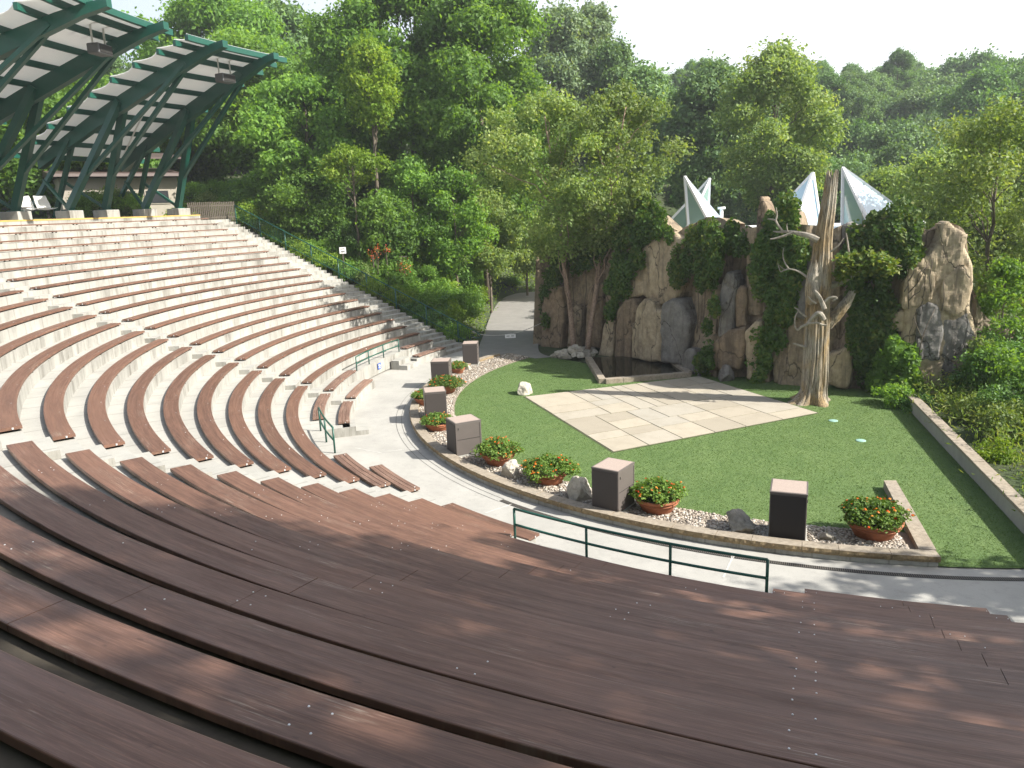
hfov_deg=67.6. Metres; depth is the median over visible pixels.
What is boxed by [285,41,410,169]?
broad tree
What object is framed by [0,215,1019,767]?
seating terrace
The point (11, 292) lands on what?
bench
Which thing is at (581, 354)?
stone
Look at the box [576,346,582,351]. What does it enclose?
stone
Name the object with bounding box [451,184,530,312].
tree
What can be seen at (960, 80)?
forest tree
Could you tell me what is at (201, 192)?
shrub
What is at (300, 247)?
shrub
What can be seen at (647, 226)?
ivy
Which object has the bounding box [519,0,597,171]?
poplar tree
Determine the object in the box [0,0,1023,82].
sky
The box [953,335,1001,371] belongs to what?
tree
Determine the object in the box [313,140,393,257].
tree
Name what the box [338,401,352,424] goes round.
bench
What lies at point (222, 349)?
bench
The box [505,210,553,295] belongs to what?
tree
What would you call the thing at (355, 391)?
bench
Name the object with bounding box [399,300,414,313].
shrub
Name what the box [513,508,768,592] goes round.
guard rail
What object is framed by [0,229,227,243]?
bench
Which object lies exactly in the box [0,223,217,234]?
bench
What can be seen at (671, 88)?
forest tree
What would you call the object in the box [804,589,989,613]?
bench
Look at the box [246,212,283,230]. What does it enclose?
shrub
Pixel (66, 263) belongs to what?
bench
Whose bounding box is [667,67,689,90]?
forest tree
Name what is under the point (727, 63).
forest tree
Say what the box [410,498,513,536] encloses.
bench
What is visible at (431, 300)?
shrub
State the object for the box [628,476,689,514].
flower bowl
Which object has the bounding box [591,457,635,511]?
speaker cabinet
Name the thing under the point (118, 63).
forest tree
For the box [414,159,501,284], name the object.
tree
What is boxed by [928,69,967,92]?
forest tree
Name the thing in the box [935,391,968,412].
shrub
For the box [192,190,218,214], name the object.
shrub
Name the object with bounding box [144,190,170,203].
window
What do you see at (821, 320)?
dead tree
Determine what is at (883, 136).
forest tree
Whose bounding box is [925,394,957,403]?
shrub
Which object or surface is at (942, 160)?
feathery tree
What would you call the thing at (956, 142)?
forest tree
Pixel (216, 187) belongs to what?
shrub
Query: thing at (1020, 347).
shrub
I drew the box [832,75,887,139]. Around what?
forest tree
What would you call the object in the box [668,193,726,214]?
forest tree
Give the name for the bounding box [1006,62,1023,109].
forest tree
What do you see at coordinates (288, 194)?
tree
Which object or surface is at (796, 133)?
forest tree
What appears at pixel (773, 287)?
ivy
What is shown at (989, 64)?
forest tree
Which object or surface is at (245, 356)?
bench
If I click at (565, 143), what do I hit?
forest tree
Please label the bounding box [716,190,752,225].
forest tree
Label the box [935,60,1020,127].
forest tree
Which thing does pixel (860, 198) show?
glass roofed building
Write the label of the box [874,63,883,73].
forest tree
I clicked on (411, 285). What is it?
shrub
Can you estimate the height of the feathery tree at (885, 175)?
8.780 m
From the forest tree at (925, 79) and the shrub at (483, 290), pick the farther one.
the forest tree at (925, 79)
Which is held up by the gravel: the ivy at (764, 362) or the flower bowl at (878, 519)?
the flower bowl at (878, 519)
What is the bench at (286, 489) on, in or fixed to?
on the seating terrace
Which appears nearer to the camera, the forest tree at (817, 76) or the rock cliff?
the rock cliff
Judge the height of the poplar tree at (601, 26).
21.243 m
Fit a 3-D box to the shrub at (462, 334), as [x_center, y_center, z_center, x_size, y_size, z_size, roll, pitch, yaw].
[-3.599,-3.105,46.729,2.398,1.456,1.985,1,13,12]
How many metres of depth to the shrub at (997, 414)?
24.01 m
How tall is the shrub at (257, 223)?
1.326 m
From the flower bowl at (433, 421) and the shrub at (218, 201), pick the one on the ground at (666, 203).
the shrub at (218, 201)
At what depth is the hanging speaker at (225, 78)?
43.25 m
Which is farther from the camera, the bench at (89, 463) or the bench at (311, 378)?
the bench at (311, 378)
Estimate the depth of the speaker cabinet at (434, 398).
29.67 m
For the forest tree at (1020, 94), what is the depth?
99.38 m
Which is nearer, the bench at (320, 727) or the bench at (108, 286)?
the bench at (320, 727)
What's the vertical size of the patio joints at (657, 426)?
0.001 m
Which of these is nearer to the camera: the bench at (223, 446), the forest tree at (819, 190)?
the bench at (223, 446)
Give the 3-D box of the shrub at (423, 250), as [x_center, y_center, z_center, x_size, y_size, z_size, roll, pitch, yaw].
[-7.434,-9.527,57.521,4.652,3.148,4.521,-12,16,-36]
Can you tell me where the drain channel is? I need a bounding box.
[500,499,1023,580]
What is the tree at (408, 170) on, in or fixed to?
on the ground at (666, 203)
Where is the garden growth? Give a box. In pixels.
[891,369,1023,510]
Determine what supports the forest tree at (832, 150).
on the ground at (666, 203)
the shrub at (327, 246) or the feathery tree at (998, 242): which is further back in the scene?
the shrub at (327, 246)
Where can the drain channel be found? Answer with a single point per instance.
(866, 571)
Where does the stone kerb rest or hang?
on the ground at (666, 203)
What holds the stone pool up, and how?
on the turf
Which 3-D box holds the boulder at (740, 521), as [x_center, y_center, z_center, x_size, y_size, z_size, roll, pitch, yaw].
[5.636,3.409,18.848,0.640,0.527,0.840,-1,13,6]
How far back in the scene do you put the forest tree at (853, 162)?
77.59 m
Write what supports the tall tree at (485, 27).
on the ground at (666, 203)
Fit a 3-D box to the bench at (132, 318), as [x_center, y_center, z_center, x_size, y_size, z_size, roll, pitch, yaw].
[-14.635,-4.558,40.117,1.610,0.125,16.740,1,13,15]
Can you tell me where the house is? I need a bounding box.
[39,153,180,217]
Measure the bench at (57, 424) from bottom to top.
0.125 m
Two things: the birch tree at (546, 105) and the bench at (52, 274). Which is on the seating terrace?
the bench at (52, 274)
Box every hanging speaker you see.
[86,22,112,56]
[215,57,235,83]
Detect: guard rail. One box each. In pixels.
[318,407,335,452]
[355,339,399,370]
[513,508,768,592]
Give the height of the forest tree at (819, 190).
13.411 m
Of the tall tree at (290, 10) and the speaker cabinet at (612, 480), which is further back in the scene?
the tall tree at (290, 10)
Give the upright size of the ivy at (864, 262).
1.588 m
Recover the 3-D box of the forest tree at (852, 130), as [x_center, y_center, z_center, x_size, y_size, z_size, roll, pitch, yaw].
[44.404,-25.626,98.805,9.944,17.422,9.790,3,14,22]
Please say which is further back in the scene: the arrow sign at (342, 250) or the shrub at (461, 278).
the shrub at (461, 278)
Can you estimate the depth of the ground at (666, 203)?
67.29 m
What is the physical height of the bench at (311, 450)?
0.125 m
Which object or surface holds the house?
on the ground at (666, 203)
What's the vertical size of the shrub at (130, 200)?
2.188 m
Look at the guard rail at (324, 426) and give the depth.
25.34 m
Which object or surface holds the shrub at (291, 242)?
on the ground at (666, 203)
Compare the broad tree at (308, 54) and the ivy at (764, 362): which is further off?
the broad tree at (308, 54)
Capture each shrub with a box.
[65,188,127,217]
[88,185,138,216]
[112,190,150,216]
[183,181,208,204]
[192,188,218,199]
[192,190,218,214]
[193,178,229,193]
[196,180,235,204]
[209,199,229,214]
[216,177,246,190]
[219,195,239,203]
[228,201,259,228]
[237,196,279,231]
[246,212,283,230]
[252,219,265,233]
[258,223,282,242]
[265,233,288,246]
[280,233,312,249]
[288,242,318,261]
[300,237,343,261]
[306,249,339,269]
[312,219,356,241]
[320,254,345,272]
[326,204,374,240]
[329,246,349,258]
[333,257,365,282]
[335,238,357,256]
[338,193,361,207]
[339,252,371,263]
[340,227,373,244]
[348,259,387,284]
[356,275,386,296]
[363,275,386,286]
[364,254,413,277]
[367,257,417,287]
[381,282,418,308]
[391,280,426,294]
[394,261,441,285]
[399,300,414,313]
[407,304,432,321]
[411,247,428,277]
[412,287,445,313]
[414,276,453,295]
[417,239,432,260]
[418,261,476,287]
[418,309,456,330]
[428,288,482,320]
[429,272,459,289]
[429,293,461,312]
[432,298,468,325]
[435,323,470,341]
[446,263,480,289]
[454,283,486,310]
[456,303,478,319]
[463,259,494,288]
[469,284,489,300]
[503,275,522,286]
[870,382,918,409]
[898,393,937,413]
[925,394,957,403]
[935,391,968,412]
[945,355,1021,396]
[949,391,994,424]
[953,339,1023,392]
[957,337,1023,400]
[959,323,1023,370]
[966,398,1023,444]
[972,436,1023,464]
[973,376,1023,426]
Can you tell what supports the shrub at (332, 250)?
on the ground at (666, 203)
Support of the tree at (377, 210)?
on the ground at (666, 203)
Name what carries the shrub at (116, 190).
on the ground at (666, 203)
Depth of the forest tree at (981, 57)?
134.33 m
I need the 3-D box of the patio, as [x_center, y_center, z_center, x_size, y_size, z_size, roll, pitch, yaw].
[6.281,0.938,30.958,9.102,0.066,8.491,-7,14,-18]
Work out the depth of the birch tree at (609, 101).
40.20 m
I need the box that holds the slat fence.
[187,201,234,220]
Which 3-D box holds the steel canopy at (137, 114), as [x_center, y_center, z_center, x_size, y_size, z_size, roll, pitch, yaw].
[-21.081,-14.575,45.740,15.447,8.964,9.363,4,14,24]
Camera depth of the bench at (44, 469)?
7.03 m
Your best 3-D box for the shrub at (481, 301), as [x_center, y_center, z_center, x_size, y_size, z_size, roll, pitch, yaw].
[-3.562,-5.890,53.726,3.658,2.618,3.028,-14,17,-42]
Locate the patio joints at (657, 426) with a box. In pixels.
[524,376,817,451]
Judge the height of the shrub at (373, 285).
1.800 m
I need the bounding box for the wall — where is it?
[906,394,1023,532]
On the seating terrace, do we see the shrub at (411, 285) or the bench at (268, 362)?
the bench at (268, 362)
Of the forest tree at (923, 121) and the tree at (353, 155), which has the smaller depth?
the tree at (353, 155)
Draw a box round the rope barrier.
[480,323,540,335]
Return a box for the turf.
[455,358,1023,567]
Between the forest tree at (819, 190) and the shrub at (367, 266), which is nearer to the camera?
the shrub at (367, 266)
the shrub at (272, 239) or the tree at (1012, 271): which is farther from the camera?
the shrub at (272, 239)
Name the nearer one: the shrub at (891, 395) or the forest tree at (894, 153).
the shrub at (891, 395)
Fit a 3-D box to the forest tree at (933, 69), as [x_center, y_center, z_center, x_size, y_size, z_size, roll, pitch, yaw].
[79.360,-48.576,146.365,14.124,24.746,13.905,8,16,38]
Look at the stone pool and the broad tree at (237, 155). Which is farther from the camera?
the broad tree at (237, 155)
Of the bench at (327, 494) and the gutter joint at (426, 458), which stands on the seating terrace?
the bench at (327, 494)
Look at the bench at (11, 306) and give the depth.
29.07 m
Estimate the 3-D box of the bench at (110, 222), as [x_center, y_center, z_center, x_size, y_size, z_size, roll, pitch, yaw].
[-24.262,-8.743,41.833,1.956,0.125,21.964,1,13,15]
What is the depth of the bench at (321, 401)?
30.14 m
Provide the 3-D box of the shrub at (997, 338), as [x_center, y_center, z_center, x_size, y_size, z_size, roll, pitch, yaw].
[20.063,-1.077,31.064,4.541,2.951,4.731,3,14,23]
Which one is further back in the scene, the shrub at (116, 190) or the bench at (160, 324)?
the shrub at (116, 190)
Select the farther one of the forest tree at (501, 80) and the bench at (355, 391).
the forest tree at (501, 80)
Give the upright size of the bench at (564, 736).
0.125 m
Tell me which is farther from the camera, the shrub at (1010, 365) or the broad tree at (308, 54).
the broad tree at (308, 54)
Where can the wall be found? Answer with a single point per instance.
(964, 455)
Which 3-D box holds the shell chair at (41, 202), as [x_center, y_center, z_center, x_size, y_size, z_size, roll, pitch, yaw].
[-27.157,-10.275,44.551,0.878,1.384,0.990,1,13,14]
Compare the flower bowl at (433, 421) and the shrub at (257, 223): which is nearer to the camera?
the flower bowl at (433, 421)
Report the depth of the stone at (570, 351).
41.48 m
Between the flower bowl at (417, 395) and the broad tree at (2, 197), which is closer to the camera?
the flower bowl at (417, 395)
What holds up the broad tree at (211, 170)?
on the ground at (666, 203)
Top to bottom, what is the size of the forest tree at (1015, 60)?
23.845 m
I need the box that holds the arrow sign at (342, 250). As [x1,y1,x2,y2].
[339,247,345,281]
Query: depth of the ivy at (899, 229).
30.10 m
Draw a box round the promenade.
[335,351,1023,622]
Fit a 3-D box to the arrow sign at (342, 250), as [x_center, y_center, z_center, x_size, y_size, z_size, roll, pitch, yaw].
[-11.055,-7.735,50.359,0.420,2.528,0.084,-5,13,-12]
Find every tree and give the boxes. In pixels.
[0,79,107,216]
[0,108,58,211]
[68,68,164,167]
[104,55,127,77]
[105,126,205,182]
[121,0,304,174]
[123,41,163,70]
[165,124,238,184]
[180,20,304,177]
[205,0,317,74]
[226,156,301,209]
[228,61,382,213]
[262,160,353,242]
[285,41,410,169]
[289,0,513,213]
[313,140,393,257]
[334,28,404,192]
[352,187,427,268]
[375,150,462,270]
[392,0,572,303]
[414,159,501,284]
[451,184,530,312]
[452,80,636,345]
[487,60,519,100]
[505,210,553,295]
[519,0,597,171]
[536,73,697,349]
[540,126,573,179]
[571,31,642,186]
[573,0,618,180]
[601,57,677,199]
[645,49,768,215]
[665,83,678,96]
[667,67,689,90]
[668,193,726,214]
[674,58,697,86]
[688,55,712,76]
[705,33,851,221]
[715,58,732,66]
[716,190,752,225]
[742,159,797,224]
[764,98,789,120]
[767,169,901,406]
[779,118,829,158]
[799,57,820,85]
[803,152,841,222]
[813,57,833,70]
[813,136,846,159]
[815,62,838,82]
[815,67,854,117]
[826,113,879,157]
[829,145,883,222]
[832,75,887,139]
[836,156,913,219]
[839,67,877,108]
[840,60,866,75]
[851,67,904,108]
[851,113,947,156]
[860,136,923,177]
[867,92,904,124]
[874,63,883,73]
[875,109,973,149]
[878,44,920,96]
[880,81,934,126]
[881,87,1023,325]
[882,141,1009,226]
[886,79,963,124]
[892,55,932,78]
[898,65,947,89]
[917,63,940,76]
[923,144,952,155]
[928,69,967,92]
[932,71,977,92]
[934,49,968,78]
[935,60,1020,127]
[938,119,994,148]
[938,181,1023,286]
[948,43,1009,77]
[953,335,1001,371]
[970,56,1018,74]
[972,253,1023,341]
[973,106,1017,135]
[974,164,1023,274]
[989,142,1023,191]
[993,51,1023,71]
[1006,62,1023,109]
[1011,85,1023,107]
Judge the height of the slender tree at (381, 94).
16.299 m
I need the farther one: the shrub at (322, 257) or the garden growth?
the shrub at (322, 257)
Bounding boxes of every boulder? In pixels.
[501,459,518,479]
[517,382,532,395]
[567,476,591,501]
[718,364,734,381]
[726,509,754,533]
[819,532,836,540]
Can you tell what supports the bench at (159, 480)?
on the seating terrace
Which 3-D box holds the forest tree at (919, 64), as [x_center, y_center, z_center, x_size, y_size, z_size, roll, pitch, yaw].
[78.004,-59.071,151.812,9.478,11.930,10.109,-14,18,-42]
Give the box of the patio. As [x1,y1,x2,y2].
[526,376,816,451]
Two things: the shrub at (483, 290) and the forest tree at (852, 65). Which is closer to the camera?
the shrub at (483, 290)
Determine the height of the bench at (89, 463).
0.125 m
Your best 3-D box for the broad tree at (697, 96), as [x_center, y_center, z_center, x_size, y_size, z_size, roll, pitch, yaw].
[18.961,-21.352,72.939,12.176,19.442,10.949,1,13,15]
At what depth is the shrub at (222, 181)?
60.76 m
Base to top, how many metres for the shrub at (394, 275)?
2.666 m
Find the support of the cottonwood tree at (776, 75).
on the ground at (666, 203)
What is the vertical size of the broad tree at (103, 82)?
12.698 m
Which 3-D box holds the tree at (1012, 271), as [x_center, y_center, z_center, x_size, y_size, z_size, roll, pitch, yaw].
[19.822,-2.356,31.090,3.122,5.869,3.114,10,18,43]
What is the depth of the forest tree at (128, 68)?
93.75 m
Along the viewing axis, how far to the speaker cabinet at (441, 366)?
35.56 m
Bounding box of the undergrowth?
[324,201,565,339]
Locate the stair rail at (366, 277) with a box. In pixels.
[234,205,481,341]
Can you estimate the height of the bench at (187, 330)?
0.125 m
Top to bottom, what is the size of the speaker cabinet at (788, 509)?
1.241 m
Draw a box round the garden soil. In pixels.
[927,401,1023,496]
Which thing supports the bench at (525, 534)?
on the seating terrace
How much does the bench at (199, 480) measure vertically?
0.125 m
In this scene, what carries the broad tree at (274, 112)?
on the ground at (666, 203)
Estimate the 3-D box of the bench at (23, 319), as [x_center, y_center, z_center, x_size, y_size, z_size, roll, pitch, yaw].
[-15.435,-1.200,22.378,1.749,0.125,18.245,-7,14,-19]
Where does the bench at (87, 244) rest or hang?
on the seating terrace
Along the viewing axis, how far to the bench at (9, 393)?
20.11 m
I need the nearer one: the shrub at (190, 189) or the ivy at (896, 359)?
the ivy at (896, 359)
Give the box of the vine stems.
[904,256,944,354]
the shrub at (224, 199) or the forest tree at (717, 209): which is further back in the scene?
the forest tree at (717, 209)
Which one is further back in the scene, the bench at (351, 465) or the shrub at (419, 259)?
the shrub at (419, 259)
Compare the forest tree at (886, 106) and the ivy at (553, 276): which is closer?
the ivy at (553, 276)
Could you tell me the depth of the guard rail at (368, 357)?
39.09 m
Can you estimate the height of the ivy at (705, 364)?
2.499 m
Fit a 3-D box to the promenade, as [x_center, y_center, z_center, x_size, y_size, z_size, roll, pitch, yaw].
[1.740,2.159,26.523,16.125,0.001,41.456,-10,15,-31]
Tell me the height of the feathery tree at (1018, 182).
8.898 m
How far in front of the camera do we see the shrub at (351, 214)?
56.37 m
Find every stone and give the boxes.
[562,354,571,358]
[568,349,577,353]
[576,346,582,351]
[577,352,584,357]
[583,351,591,356]
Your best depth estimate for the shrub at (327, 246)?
52.38 m
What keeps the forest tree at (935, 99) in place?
on the ground at (666, 203)
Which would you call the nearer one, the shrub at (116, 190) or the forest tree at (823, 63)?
the shrub at (116, 190)
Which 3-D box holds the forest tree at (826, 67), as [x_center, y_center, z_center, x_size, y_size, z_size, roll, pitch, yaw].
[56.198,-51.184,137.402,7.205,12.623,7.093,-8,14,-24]
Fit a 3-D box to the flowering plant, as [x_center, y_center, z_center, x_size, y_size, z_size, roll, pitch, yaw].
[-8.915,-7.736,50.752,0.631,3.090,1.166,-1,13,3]
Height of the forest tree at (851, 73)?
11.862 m
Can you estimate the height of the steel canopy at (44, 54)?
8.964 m
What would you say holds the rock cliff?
on the ground at (666, 203)
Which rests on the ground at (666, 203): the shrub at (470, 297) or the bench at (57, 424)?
the shrub at (470, 297)
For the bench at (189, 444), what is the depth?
21.58 m
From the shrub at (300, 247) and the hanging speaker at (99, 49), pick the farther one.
the shrub at (300, 247)
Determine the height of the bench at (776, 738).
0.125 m
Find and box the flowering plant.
[371,247,379,273]
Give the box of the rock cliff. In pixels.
[533,196,1023,395]
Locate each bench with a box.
[0,218,208,227]
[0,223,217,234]
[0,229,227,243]
[0,234,237,251]
[0,239,247,261]
[0,245,257,271]
[0,290,23,295]
[0,298,47,310]
[0,306,72,329]
[0,315,96,356]
[0,323,120,433]
[0,466,1023,767]
[0,515,815,767]
[0,570,571,767]
[0,650,289,767]
[6,441,1023,763]
[7,251,268,281]
[30,256,278,289]
[43,331,144,441]
[53,262,289,297]
[65,449,1023,731]
[76,268,300,305]
[87,339,167,448]
[99,274,311,313]
[120,457,1023,705]
[122,280,322,321]
[127,347,191,455]
[145,286,334,329]
[163,355,215,461]
[168,293,345,337]
[170,464,1023,686]
[190,299,357,344]
[197,362,253,467]
[213,305,369,352]
[217,471,1023,670]
[228,370,290,473]
[235,312,381,360]
[257,319,393,368]
[258,378,325,478]
[260,477,1023,657]
[280,325,406,375]
[286,386,359,483]
[301,483,1023,647]
[302,332,419,383]
[313,393,330,420]
[324,370,355,391]
[333,453,390,487]
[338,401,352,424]
[339,488,1023,637]
[346,379,372,398]
[369,464,419,492]
[375,493,1023,629]
[400,339,432,348]
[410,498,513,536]
[412,347,445,357]
[442,503,539,540]
[772,588,1011,621]
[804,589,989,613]
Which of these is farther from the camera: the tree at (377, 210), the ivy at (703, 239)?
the tree at (377, 210)
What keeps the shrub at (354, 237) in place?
on the ground at (666, 203)
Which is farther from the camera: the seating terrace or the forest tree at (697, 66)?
the forest tree at (697, 66)
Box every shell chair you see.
[21,196,37,210]
[33,196,55,218]
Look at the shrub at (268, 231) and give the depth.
53.61 m
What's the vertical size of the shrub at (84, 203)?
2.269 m
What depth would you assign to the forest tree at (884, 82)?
122.98 m
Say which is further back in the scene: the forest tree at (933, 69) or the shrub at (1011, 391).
the forest tree at (933, 69)
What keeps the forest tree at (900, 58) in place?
on the ground at (666, 203)
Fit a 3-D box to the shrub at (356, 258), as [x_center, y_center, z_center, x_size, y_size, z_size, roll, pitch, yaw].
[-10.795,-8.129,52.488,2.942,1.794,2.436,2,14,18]
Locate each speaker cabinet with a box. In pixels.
[423,386,446,415]
[430,358,451,378]
[446,414,481,456]
[462,341,479,364]
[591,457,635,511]
[767,478,807,540]
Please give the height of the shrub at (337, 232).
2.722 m
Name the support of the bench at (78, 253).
on the seating terrace
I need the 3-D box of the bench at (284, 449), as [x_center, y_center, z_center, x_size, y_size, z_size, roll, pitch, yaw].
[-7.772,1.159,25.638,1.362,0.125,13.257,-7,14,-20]
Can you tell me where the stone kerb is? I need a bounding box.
[409,353,940,566]
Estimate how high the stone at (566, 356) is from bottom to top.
0.282 m
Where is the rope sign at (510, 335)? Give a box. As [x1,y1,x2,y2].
[505,334,515,337]
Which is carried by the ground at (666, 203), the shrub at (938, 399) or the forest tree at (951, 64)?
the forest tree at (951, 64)
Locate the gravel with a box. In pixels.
[419,353,908,548]
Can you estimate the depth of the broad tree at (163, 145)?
69.51 m
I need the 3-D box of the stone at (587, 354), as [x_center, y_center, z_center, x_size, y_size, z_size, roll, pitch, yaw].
[4.088,-1.658,41.633,0.500,0.310,0.626,-1,13,3]
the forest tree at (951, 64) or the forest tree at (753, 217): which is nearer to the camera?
the forest tree at (753, 217)
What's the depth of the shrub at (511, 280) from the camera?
67.99 m
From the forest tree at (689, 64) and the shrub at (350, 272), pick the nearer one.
the shrub at (350, 272)
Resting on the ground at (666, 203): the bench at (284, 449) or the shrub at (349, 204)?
the shrub at (349, 204)
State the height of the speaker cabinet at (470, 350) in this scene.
1.161 m
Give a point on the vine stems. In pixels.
(918, 292)
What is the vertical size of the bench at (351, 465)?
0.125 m
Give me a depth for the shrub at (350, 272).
50.54 m
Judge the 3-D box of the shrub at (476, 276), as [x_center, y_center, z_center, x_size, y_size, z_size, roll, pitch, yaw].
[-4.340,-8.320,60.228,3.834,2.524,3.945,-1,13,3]
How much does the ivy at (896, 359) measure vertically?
3.981 m
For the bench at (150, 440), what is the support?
on the seating terrace
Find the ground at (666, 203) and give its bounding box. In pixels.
[0,69,1023,399]
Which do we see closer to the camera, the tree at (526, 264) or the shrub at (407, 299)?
the shrub at (407, 299)
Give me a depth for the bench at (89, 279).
38.55 m
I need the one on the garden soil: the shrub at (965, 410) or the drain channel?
the shrub at (965, 410)
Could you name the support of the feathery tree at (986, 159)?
on the ground at (666, 203)
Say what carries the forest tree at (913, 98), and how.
on the ground at (666, 203)
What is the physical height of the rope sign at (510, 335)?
0.220 m
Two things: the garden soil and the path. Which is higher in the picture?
the path
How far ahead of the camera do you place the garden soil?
23.63 m
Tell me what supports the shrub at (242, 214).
on the ground at (666, 203)
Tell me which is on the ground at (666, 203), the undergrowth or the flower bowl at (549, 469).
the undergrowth
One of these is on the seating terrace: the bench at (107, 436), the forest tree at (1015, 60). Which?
the bench at (107, 436)
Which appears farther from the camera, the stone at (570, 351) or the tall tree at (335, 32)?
the tall tree at (335, 32)
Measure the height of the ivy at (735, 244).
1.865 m
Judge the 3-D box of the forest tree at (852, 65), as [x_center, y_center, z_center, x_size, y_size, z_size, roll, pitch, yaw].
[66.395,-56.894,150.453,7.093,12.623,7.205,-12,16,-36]
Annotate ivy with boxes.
[538,237,609,329]
[602,193,674,323]
[666,243,694,289]
[680,216,725,336]
[691,339,715,376]
[719,216,750,257]
[744,321,773,383]
[746,189,811,355]
[831,245,902,286]
[836,194,927,292]
[843,282,901,388]
[864,333,928,395]
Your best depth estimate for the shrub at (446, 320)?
47.24 m
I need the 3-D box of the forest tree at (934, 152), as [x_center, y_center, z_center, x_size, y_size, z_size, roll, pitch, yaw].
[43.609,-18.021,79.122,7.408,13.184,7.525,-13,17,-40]
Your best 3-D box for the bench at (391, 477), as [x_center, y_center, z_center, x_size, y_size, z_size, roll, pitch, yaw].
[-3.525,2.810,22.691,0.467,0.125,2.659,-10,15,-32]
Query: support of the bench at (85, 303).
on the seating terrace
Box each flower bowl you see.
[409,389,423,405]
[419,411,452,431]
[427,374,466,393]
[452,360,468,373]
[470,435,525,466]
[518,451,580,485]
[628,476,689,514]
[838,495,915,541]
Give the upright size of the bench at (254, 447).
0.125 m
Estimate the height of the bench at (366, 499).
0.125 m
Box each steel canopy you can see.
[0,0,172,219]
[13,33,286,218]
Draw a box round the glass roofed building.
[671,167,925,229]
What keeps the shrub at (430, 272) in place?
on the ground at (666, 203)
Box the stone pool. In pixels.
[585,356,691,383]
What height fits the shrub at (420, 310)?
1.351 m
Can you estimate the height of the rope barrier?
0.750 m
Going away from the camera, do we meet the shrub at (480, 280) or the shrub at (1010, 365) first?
the shrub at (1010, 365)
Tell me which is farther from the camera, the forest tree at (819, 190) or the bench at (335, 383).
the forest tree at (819, 190)
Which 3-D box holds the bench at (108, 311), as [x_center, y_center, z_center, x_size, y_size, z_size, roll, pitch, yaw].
[-15.510,-4.938,40.273,1.641,0.125,17.215,1,13,15]
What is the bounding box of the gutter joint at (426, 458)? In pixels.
[396,380,502,500]
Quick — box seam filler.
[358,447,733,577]
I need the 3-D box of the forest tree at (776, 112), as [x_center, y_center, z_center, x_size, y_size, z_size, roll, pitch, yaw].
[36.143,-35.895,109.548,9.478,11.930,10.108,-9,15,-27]
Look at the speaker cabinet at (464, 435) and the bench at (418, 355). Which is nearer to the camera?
the speaker cabinet at (464, 435)
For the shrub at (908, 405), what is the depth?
28.93 m
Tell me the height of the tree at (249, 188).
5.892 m
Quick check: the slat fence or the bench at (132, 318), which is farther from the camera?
the slat fence
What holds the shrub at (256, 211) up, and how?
on the ground at (666, 203)
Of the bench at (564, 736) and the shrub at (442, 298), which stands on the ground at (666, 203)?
the shrub at (442, 298)
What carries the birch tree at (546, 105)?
on the ground at (666, 203)
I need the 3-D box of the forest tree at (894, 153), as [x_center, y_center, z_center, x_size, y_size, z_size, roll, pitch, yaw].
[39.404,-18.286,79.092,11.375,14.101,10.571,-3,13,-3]
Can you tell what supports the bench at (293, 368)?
on the seating terrace
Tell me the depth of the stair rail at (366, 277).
49.24 m
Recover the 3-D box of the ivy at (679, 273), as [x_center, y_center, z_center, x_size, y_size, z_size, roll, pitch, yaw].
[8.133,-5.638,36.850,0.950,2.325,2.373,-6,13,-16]
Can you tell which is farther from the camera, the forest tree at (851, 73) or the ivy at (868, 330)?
the forest tree at (851, 73)
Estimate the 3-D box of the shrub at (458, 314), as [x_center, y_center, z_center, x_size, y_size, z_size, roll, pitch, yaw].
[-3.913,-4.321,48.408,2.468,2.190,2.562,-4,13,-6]
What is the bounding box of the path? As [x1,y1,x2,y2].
[479,292,549,357]
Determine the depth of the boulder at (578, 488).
21.14 m
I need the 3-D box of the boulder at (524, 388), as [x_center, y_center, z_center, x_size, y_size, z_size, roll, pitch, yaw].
[0.561,0.185,34.042,0.680,0.558,0.840,1,13,13]
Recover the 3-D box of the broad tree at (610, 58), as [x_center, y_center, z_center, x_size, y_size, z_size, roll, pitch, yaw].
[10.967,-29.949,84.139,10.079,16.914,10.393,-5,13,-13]
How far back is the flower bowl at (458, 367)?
38.17 m
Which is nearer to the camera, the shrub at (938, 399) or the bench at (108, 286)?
the shrub at (938, 399)
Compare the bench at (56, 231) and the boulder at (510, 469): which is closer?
the boulder at (510, 469)
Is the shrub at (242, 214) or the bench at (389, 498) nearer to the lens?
the bench at (389, 498)
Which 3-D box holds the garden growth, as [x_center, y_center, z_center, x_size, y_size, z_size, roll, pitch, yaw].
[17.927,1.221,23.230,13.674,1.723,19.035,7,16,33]
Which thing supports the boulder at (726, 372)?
on the turf
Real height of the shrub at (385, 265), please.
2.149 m
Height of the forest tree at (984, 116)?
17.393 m
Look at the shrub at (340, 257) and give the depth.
51.57 m
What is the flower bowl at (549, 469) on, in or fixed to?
on the gravel
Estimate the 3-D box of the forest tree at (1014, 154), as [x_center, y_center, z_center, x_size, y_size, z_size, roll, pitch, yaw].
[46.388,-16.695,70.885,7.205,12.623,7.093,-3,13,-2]
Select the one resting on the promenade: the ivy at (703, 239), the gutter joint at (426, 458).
the gutter joint at (426, 458)
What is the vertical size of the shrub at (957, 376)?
2.238 m
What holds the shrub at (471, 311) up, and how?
on the ground at (666, 203)

